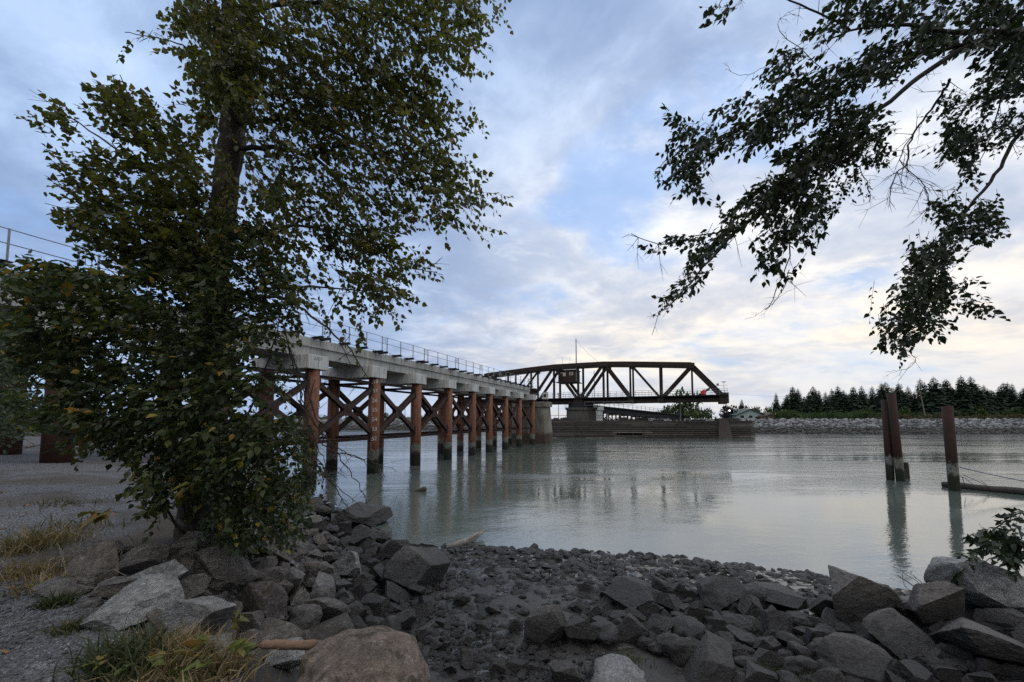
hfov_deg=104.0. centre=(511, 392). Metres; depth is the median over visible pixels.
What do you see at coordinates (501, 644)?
rock
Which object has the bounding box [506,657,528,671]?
rock
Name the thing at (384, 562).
rock
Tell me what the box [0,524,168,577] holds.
dry vines
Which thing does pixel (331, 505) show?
rock
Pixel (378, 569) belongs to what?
rock
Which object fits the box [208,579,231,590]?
rock
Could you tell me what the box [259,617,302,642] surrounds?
boulder
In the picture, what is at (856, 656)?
boulder
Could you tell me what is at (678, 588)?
rock
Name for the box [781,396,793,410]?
conifer tree
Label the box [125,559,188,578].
boulder
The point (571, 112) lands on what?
sky
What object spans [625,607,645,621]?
rock
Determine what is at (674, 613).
rock
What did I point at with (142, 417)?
leafy bush
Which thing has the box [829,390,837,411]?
conifer tree
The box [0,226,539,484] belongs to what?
trestle bridge
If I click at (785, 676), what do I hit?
rock
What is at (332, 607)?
rock
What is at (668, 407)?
leafy tree
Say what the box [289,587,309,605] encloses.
rock
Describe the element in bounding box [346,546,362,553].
rock
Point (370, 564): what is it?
rock
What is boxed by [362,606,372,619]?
rock
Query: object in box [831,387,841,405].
conifer tree
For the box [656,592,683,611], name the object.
rock
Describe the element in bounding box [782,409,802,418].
shrub
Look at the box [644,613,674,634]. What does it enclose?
rock
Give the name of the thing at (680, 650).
rock
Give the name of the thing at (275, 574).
rock
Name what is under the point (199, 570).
rock
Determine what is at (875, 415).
shrub
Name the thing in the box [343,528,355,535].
rock
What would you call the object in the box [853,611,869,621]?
rock
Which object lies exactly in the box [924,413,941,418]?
shrub
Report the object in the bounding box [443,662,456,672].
rock
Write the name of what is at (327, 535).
rock
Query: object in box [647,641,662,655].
rock
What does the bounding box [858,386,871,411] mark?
conifer tree
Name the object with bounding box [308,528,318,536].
rock
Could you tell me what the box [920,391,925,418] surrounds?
utility pole
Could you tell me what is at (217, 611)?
boulder
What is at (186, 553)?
rock
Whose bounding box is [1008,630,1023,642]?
rock
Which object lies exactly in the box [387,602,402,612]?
rock
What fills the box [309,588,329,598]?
rock
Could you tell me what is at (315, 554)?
rock
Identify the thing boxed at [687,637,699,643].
rock
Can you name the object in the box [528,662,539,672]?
rock
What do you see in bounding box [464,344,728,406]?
swing bridge
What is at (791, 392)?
conifer tree
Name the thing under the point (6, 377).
dark shrub
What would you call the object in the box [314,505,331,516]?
rock
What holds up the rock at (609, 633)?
on the river bank
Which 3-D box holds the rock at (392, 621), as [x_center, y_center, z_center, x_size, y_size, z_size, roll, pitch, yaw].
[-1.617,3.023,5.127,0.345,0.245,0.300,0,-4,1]
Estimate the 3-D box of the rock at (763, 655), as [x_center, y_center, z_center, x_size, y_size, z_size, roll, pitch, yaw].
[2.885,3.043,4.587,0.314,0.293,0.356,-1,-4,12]
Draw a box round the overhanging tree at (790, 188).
[623,0,1023,382]
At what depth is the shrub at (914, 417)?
112.16 m
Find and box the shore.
[228,419,1023,433]
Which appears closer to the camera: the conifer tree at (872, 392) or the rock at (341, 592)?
the rock at (341, 592)
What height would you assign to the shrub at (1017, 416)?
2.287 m
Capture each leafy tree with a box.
[655,404,685,413]
[671,386,702,418]
[691,404,709,418]
[704,408,717,419]
[719,405,737,417]
[738,405,761,412]
[814,406,838,419]
[898,411,930,416]
[954,409,967,415]
[966,405,989,415]
[977,408,1019,415]
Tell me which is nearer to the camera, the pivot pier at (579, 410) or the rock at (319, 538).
the rock at (319, 538)
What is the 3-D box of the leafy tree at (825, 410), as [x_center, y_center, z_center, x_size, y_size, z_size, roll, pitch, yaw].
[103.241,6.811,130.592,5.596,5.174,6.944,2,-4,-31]
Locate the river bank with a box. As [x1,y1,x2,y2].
[0,428,1000,681]
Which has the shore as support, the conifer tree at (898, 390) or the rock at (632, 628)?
the conifer tree at (898, 390)
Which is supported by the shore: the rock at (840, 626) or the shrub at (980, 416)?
the shrub at (980, 416)
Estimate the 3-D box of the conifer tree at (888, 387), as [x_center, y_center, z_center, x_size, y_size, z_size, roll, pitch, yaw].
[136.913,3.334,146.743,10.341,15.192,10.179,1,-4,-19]
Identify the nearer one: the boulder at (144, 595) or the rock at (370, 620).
the boulder at (144, 595)
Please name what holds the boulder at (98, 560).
on the river bank
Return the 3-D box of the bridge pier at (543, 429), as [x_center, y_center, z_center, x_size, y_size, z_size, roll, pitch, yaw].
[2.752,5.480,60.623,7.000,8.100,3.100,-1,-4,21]
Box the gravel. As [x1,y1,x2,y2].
[0,564,157,681]
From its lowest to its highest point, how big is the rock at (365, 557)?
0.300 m
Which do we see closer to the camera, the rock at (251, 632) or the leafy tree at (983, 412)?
the rock at (251, 632)
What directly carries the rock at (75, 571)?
on the river bank
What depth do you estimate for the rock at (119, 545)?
4.64 m
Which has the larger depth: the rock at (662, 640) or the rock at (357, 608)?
the rock at (357, 608)
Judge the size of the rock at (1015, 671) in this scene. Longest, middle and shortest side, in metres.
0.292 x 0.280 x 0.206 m
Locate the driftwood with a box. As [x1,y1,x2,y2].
[446,530,484,547]
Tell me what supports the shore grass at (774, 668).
on the river bank
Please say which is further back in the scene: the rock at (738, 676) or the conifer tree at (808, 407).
the conifer tree at (808, 407)
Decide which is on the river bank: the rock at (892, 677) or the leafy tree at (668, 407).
the rock at (892, 677)
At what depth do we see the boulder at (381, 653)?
2.75 m
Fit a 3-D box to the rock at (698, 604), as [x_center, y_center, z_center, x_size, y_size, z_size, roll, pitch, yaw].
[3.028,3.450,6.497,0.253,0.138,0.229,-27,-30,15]
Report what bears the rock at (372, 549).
on the river bank
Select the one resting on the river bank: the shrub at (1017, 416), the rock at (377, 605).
the rock at (377, 605)
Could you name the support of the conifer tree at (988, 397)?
on the shore
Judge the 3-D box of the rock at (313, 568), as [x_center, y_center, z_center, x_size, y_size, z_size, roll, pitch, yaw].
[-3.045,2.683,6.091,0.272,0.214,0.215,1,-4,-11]
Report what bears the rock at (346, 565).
on the river bank
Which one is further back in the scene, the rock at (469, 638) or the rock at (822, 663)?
the rock at (469, 638)
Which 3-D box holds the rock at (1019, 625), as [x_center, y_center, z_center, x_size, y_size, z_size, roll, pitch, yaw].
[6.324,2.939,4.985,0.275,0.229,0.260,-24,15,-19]
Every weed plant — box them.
[79,650,166,678]
[168,635,255,681]
[230,609,249,657]
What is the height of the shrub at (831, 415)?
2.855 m
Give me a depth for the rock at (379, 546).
10.18 m
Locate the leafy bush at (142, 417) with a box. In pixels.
[0,201,335,563]
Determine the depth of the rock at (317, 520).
8.10 m
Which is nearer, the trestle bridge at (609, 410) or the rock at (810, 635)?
the rock at (810, 635)
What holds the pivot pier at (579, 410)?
in the river water
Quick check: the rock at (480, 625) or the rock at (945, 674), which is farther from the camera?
the rock at (480, 625)
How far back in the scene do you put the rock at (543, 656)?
4.56 m
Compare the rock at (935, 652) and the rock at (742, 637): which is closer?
the rock at (935, 652)
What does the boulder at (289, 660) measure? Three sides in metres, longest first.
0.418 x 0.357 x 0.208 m
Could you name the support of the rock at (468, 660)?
on the river bank
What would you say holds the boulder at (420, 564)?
on the river bank
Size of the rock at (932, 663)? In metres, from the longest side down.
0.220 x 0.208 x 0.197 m
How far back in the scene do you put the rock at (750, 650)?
4.80 m
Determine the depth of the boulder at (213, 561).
4.71 m
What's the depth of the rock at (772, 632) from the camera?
5.32 m
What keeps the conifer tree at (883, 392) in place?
on the shore
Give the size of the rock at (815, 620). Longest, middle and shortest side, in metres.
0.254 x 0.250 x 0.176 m
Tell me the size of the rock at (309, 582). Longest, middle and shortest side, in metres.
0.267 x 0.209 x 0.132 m
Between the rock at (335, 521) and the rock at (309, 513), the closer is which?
the rock at (309, 513)
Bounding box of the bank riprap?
[273,418,1023,433]
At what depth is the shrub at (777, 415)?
115.66 m
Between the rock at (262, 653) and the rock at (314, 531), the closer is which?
the rock at (262, 653)
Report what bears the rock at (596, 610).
on the river bank
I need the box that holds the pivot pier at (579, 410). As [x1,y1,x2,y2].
[565,403,597,420]
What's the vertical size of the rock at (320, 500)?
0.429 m
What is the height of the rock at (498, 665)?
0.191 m
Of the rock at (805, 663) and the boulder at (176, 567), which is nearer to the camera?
the boulder at (176, 567)
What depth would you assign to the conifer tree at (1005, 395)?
147.59 m
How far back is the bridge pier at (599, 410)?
106.79 m
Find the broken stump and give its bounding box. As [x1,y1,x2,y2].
[903,462,909,478]
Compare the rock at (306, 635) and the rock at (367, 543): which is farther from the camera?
the rock at (367, 543)
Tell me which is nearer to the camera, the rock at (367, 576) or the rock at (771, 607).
the rock at (771, 607)
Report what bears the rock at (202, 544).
on the river bank
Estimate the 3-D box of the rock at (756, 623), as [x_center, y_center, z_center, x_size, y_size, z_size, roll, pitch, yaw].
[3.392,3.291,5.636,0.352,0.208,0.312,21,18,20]
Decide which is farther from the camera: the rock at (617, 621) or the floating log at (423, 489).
the floating log at (423, 489)
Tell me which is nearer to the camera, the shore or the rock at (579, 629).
the rock at (579, 629)
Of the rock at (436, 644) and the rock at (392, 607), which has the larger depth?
the rock at (392, 607)
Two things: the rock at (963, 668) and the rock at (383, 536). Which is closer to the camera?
the rock at (963, 668)
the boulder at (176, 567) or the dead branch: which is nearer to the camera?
the boulder at (176, 567)
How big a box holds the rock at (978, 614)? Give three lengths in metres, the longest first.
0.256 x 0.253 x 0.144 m
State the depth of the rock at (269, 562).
5.42 m
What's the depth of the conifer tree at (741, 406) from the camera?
141.84 m
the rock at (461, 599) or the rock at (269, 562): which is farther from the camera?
the rock at (461, 599)
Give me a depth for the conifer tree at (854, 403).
132.73 m
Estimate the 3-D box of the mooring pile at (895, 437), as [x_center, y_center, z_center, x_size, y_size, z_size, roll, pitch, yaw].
[22.119,3.623,22.933,0.723,7.222,0.395,0,-4,0]
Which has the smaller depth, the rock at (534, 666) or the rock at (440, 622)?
the rock at (534, 666)
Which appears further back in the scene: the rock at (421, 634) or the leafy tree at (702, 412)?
the leafy tree at (702, 412)
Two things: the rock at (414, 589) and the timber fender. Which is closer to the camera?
the rock at (414, 589)
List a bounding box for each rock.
[69,566,79,577]
[75,573,97,586]
[113,540,124,556]
[146,609,167,634]
[168,546,182,557]
[168,549,195,560]
[170,537,198,554]
[177,531,218,550]
[177,558,195,575]
[178,573,211,599]
[194,568,214,583]
[203,590,211,595]
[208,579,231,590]
[209,620,235,635]
[213,594,224,599]
[227,567,255,589]
[227,600,242,621]
[232,629,259,650]
[234,610,264,631]
[237,542,259,557]
[250,649,267,659]
[254,534,274,544]
[254,566,283,582]
[255,555,277,569]
[258,543,289,561]
[277,561,290,569]
[277,580,293,593]
[281,520,301,533]
[281,567,304,592]
[283,539,292,549]
[286,499,305,514]
[287,601,305,611]
[288,604,322,629]
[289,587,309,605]
[290,548,304,560]
[290,563,301,570]
[295,538,309,554]
[300,629,311,639]
[303,515,322,528]
[303,570,311,581]
[303,577,314,586]
[304,533,311,540]
[304,561,321,575]
[305,549,322,559]
[305,597,350,622]
[306,510,315,515]
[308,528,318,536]
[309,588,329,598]
[311,571,335,597]
[312,497,323,504]
[313,533,327,544]
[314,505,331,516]
[317,544,335,552]
[319,522,328,532]
[320,561,334,572]
[322,552,339,562]
[323,532,330,539]
[325,502,334,509]
[326,572,340,579]
[327,508,342,517]
[327,525,338,533]
[327,537,336,545]
[330,513,338,524]
[331,551,360,578]
[334,579,351,591]
[335,521,351,533]
[335,587,348,599]
[336,531,344,537]
[337,535,351,549]
[339,597,352,604]
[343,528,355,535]
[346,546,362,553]
[348,526,371,545]
[348,601,366,617]
[350,575,366,588]
[351,578,377,599]
[351,616,367,628]
[359,553,370,563]
[359,572,378,582]
[360,543,377,557]
[360,593,389,616]
[362,538,375,550]
[362,559,379,572]
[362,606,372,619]
[364,615,384,626]
[369,542,382,551]
[372,530,391,543]
[373,564,385,587]
[376,539,410,557]
[376,615,401,630]
[379,559,389,566]
[384,581,412,602]
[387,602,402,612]
[395,609,416,629]
[407,584,425,596]
[416,629,427,641]
[418,595,436,604]
[430,640,440,649]
[435,618,450,626]
[441,641,450,649]
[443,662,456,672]
[453,592,469,605]
[456,672,476,681]
[459,648,477,669]
[462,632,475,644]
[474,620,491,631]
[485,604,501,613]
[488,656,506,673]
[496,639,506,649]
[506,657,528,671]
[508,619,523,632]
[518,594,526,598]
[519,607,529,615]
[522,604,567,646]
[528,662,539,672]
[536,650,550,662]
[547,660,582,681]
[564,615,598,643]
[568,601,585,612]
[577,582,594,592]
[586,605,603,616]
[589,615,607,621]
[591,620,621,644]
[595,595,613,606]
[609,610,626,621]
[612,617,622,625]
[617,613,649,643]
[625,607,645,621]
[636,636,651,650]
[639,601,663,619]
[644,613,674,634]
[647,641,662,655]
[651,588,660,600]
[652,576,673,593]
[655,633,678,657]
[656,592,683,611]
[666,637,695,666]
[670,615,705,640]
[671,611,682,617]
[673,583,686,593]
[679,603,690,611]
[680,589,699,598]
[686,608,713,623]
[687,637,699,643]
[691,600,704,608]
[705,610,727,631]
[709,626,719,632]
[713,631,735,641]
[721,613,755,632]
[723,600,739,612]
[725,624,754,645]
[729,641,747,656]
[731,670,745,681]
[733,655,760,667]
[737,594,763,616]
[738,582,770,608]
[742,645,755,655]
[744,615,764,634]
[745,660,777,681]
[751,647,783,668]
[752,636,780,650]
[760,609,793,633]
[766,604,776,609]
[767,628,779,637]
[775,631,805,645]
[776,670,799,681]
[777,649,794,656]
[784,655,819,674]
[785,611,813,626]
[787,641,813,659]
[793,627,804,635]
[797,674,815,681]
[802,628,828,644]
[807,617,823,626]
[808,595,834,614]
[812,667,846,681]
[815,623,836,634]
[816,659,833,668]
[821,607,848,626]
[834,621,854,632]
[844,675,863,681]
[847,621,862,630]
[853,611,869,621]
[854,627,867,634]
[862,633,880,644]
[877,643,896,658]
[885,669,906,681]
[893,599,911,615]
[893,659,933,681]
[905,653,925,666]
[921,619,944,626]
[922,647,943,658]
[925,656,949,672]
[927,620,942,631]
[932,666,961,681]
[935,644,949,654]
[938,643,973,660]
[942,658,956,667]
[947,614,967,620]
[954,661,967,672]
[961,660,976,672]
[962,675,974,681]
[967,671,997,681]
[973,608,983,620]
[974,657,999,674]
[982,607,1023,626]
[998,662,1023,681]
[1003,619,1023,630]
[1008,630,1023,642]
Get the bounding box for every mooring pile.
[881,400,894,479]
[886,393,904,480]
[941,406,960,491]
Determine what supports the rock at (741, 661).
on the river bank
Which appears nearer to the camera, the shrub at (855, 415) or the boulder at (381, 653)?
the boulder at (381, 653)
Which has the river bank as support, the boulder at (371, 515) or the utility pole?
the boulder at (371, 515)
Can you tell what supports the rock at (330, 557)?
on the river bank
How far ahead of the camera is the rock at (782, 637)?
5.11 m
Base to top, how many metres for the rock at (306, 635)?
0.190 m
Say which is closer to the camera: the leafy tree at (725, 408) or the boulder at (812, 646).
the boulder at (812, 646)
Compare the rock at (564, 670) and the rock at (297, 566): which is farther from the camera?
the rock at (297, 566)
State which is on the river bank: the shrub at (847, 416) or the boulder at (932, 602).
the boulder at (932, 602)
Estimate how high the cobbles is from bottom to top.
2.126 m
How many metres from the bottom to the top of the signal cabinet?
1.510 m
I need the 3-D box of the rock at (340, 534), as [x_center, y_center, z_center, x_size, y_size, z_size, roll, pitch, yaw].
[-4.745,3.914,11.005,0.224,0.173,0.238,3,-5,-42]
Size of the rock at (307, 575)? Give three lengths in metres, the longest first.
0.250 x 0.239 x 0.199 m
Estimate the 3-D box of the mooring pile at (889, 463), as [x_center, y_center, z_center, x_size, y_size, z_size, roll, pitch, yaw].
[21.961,3.828,23.299,0.422,6.851,0.375,0,-4,0]
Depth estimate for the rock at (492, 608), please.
6.00 m
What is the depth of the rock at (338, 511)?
13.70 m
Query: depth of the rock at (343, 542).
9.37 m
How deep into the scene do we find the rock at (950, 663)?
4.50 m
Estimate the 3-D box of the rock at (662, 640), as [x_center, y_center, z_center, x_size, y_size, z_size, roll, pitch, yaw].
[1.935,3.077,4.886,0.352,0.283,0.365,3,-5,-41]
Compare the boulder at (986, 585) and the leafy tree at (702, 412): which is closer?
the boulder at (986, 585)
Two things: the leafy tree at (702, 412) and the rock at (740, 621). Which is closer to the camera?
the rock at (740, 621)
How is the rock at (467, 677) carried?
on the river bank
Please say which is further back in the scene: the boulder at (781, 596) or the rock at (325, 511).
the rock at (325, 511)
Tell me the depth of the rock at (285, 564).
5.62 m
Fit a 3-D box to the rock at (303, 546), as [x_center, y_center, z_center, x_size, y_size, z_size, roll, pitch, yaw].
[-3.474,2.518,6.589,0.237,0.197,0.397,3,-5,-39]
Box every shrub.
[0,306,45,454]
[770,409,781,418]
[772,412,793,418]
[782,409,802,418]
[787,413,810,419]
[803,412,824,418]
[823,412,839,418]
[824,413,853,418]
[845,412,857,418]
[856,408,870,418]
[861,411,881,418]
[898,413,908,418]
[906,416,923,419]
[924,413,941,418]
[951,507,1023,585]
[969,414,992,418]
[992,414,1006,418]
[1007,413,1023,418]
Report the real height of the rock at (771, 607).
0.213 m
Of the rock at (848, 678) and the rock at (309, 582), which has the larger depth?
the rock at (309, 582)
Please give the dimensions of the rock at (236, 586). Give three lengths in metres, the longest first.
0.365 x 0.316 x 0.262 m
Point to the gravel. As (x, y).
(9, 642)
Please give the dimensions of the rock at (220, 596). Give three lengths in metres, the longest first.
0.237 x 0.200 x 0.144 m
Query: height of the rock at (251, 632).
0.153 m
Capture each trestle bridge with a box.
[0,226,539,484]
[594,404,690,420]
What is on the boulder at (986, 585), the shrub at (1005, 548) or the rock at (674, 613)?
the shrub at (1005, 548)
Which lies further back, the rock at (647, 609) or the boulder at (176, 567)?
the rock at (647, 609)
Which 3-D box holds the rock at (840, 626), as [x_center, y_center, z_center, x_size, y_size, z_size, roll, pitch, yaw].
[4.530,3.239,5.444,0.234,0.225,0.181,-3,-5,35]
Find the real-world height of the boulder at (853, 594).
0.766 m
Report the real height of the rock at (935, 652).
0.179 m
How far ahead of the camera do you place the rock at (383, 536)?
11.16 m
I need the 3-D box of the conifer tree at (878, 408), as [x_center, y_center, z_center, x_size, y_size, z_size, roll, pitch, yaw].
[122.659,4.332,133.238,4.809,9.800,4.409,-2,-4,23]
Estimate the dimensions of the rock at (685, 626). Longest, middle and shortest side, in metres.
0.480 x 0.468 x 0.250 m
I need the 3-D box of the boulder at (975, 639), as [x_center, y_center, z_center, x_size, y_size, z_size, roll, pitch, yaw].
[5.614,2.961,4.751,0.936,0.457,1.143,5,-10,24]
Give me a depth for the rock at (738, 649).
4.72 m
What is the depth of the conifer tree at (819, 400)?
132.23 m
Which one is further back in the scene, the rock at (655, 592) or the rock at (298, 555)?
the rock at (655, 592)
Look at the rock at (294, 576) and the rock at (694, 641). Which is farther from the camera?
the rock at (294, 576)
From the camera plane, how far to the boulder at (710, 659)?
4.32 m
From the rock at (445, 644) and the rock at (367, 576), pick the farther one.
the rock at (367, 576)
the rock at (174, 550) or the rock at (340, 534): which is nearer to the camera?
the rock at (174, 550)
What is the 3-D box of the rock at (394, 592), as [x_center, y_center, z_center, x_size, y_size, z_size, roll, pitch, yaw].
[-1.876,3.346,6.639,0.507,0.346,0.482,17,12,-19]
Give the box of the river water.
[277,430,1023,589]
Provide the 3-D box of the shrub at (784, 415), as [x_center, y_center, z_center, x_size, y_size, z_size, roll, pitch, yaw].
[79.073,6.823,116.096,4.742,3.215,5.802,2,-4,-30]
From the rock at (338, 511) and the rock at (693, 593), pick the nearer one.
the rock at (693, 593)
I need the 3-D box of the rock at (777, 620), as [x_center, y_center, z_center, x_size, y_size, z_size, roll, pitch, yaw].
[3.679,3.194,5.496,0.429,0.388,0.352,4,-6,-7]
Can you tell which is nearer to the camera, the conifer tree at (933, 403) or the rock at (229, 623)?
the rock at (229, 623)
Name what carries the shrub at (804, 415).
on the shore
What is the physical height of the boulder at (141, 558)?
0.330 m
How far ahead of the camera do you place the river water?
18.18 m
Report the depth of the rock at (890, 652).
4.76 m
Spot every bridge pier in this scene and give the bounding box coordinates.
[512,402,552,442]
[596,407,603,420]
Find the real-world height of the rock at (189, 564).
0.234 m
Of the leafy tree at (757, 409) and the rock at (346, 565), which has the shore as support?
the leafy tree at (757, 409)
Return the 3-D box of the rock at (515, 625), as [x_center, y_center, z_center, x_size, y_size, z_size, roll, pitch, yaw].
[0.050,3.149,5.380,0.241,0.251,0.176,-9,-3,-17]
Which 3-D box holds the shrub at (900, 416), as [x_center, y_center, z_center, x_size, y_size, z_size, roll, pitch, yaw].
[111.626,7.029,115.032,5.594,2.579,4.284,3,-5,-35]
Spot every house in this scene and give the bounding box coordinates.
[719,409,764,418]
[755,412,780,419]
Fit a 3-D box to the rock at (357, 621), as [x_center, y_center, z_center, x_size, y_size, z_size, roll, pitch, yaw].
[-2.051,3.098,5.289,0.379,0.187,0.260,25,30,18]
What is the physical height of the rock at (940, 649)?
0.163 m
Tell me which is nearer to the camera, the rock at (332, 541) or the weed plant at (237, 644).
the weed plant at (237, 644)
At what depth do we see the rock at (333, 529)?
11.02 m
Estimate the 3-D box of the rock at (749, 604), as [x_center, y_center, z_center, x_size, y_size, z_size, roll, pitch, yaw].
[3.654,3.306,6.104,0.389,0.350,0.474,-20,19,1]
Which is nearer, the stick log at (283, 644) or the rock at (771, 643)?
the stick log at (283, 644)
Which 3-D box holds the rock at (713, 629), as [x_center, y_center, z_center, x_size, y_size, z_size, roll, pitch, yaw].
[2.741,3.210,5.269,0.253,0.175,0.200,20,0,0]
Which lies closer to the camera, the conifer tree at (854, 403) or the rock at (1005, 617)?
the rock at (1005, 617)
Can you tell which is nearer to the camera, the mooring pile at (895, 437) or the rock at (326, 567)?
the rock at (326, 567)
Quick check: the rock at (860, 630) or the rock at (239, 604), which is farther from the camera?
the rock at (860, 630)
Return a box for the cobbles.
[77,507,1023,681]
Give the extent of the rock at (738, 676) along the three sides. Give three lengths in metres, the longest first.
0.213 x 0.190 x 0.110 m
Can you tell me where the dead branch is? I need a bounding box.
[961,475,989,488]
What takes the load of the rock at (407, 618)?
on the river bank
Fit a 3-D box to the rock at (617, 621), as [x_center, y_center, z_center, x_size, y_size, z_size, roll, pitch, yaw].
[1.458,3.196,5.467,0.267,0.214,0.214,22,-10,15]
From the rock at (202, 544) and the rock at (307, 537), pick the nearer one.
the rock at (202, 544)
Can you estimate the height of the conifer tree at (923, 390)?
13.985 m
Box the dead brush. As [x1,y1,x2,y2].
[278,314,400,532]
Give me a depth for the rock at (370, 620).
5.38 m
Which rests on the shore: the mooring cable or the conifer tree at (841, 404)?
the conifer tree at (841, 404)
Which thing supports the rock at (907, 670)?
on the river bank
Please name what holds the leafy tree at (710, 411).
on the shore
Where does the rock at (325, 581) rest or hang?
on the river bank
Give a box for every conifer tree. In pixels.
[739,401,745,408]
[772,393,782,411]
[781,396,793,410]
[788,386,796,399]
[790,393,801,414]
[795,390,805,408]
[800,393,815,413]
[807,387,817,403]
[812,392,818,408]
[814,391,824,415]
[822,393,831,417]
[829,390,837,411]
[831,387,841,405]
[834,394,848,415]
[842,387,865,418]
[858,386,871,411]
[868,387,876,406]
[870,384,889,413]
[875,391,882,415]
[880,383,897,406]
[894,383,910,407]
[897,391,915,414]
[904,388,913,404]
[911,391,921,414]
[915,378,957,415]
[915,379,922,409]
[919,382,927,411]
[942,379,959,414]
[953,375,974,415]
[966,377,992,405]
[969,384,999,415]
[981,384,998,414]
[988,390,1003,415]
[994,387,1007,412]
[997,383,1008,392]
[1001,384,1018,412]
[1003,384,1011,403]
[1011,388,1023,415]
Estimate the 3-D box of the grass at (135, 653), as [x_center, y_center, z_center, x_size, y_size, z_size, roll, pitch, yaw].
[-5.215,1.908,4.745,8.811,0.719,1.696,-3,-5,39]
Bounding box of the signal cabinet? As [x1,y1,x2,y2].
[543,392,548,401]
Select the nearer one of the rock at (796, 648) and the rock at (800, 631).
the rock at (796, 648)
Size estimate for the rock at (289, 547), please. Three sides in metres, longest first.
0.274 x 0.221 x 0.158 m
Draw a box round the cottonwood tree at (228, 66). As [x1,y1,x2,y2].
[14,0,513,540]
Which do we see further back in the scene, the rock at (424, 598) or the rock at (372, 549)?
the rock at (372, 549)
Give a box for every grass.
[0,495,282,681]
[583,612,813,681]
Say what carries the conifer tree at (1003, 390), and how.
on the shore
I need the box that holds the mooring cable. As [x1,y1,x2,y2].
[959,467,1023,481]
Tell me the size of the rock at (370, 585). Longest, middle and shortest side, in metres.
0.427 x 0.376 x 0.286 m
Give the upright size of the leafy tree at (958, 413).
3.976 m
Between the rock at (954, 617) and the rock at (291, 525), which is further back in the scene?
the rock at (291, 525)
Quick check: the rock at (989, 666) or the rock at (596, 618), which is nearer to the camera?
the rock at (989, 666)
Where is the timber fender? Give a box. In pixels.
[551,415,755,437]
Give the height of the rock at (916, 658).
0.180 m
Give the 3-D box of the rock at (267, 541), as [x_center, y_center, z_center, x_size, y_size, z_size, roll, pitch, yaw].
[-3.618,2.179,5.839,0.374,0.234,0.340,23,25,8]
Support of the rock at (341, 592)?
on the river bank
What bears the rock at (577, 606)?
on the river bank
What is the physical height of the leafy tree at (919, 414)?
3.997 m
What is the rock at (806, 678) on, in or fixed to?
on the river bank
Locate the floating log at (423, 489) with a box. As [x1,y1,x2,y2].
[413,486,426,491]
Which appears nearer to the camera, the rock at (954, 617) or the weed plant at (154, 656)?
the weed plant at (154, 656)
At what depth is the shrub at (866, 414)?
118.29 m
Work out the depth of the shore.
101.28 m
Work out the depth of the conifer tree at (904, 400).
136.12 m
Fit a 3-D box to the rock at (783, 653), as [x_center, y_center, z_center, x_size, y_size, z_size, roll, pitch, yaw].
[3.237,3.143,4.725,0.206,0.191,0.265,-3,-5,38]
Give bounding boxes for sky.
[0,0,1023,418]
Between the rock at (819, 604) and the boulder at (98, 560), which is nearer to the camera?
the boulder at (98, 560)
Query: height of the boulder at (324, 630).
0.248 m
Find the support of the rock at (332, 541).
on the river bank
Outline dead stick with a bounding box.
[898,572,921,591]
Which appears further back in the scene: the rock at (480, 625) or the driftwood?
the driftwood
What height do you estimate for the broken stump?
1.931 m
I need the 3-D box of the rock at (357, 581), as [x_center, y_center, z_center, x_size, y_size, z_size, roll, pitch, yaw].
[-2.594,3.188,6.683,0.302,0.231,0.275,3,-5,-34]
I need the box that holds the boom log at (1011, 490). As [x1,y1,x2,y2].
[941,482,1023,494]
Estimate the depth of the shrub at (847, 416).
116.05 m
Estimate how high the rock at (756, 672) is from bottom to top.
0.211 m
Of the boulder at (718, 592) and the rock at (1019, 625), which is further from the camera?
the boulder at (718, 592)
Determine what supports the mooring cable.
attached to the mooring pile at (950, 447)
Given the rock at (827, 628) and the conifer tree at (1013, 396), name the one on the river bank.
the rock at (827, 628)
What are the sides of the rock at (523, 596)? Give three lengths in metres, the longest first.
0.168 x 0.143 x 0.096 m
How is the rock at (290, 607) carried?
on the river bank
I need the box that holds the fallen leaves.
[0,487,114,652]
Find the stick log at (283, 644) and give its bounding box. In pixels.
[259,639,317,649]
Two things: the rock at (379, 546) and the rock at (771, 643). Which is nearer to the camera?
the rock at (771, 643)
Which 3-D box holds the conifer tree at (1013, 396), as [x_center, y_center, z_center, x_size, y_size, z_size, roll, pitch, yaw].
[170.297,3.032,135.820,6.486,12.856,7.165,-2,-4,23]
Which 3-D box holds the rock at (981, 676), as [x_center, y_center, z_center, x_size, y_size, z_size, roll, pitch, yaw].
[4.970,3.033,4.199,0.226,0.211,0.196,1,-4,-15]
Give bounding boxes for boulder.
[30,576,94,596]
[63,541,118,580]
[79,573,184,630]
[87,576,137,598]
[117,543,170,575]
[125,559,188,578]
[146,595,236,636]
[194,545,257,585]
[203,632,233,660]
[237,580,286,618]
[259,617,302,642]
[264,637,304,670]
[297,625,430,681]
[310,612,354,639]
[334,501,392,526]
[381,543,449,590]
[590,653,645,681]
[600,575,653,610]
[682,631,734,681]
[696,574,745,610]
[752,581,808,610]
[806,637,823,660]
[815,632,893,681]
[828,565,902,622]
[861,608,935,658]
[907,581,964,624]
[924,556,1023,613]
[929,617,1023,665]
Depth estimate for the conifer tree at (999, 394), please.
147.78 m
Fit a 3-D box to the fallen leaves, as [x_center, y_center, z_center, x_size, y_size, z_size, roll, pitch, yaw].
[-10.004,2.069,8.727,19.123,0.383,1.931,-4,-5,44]
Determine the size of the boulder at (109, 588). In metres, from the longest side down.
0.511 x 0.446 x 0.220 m
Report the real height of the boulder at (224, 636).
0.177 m
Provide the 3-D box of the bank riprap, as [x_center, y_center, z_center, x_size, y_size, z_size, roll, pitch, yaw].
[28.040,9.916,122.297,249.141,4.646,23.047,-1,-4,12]
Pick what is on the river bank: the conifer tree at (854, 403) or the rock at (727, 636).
the rock at (727, 636)
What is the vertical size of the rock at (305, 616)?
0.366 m

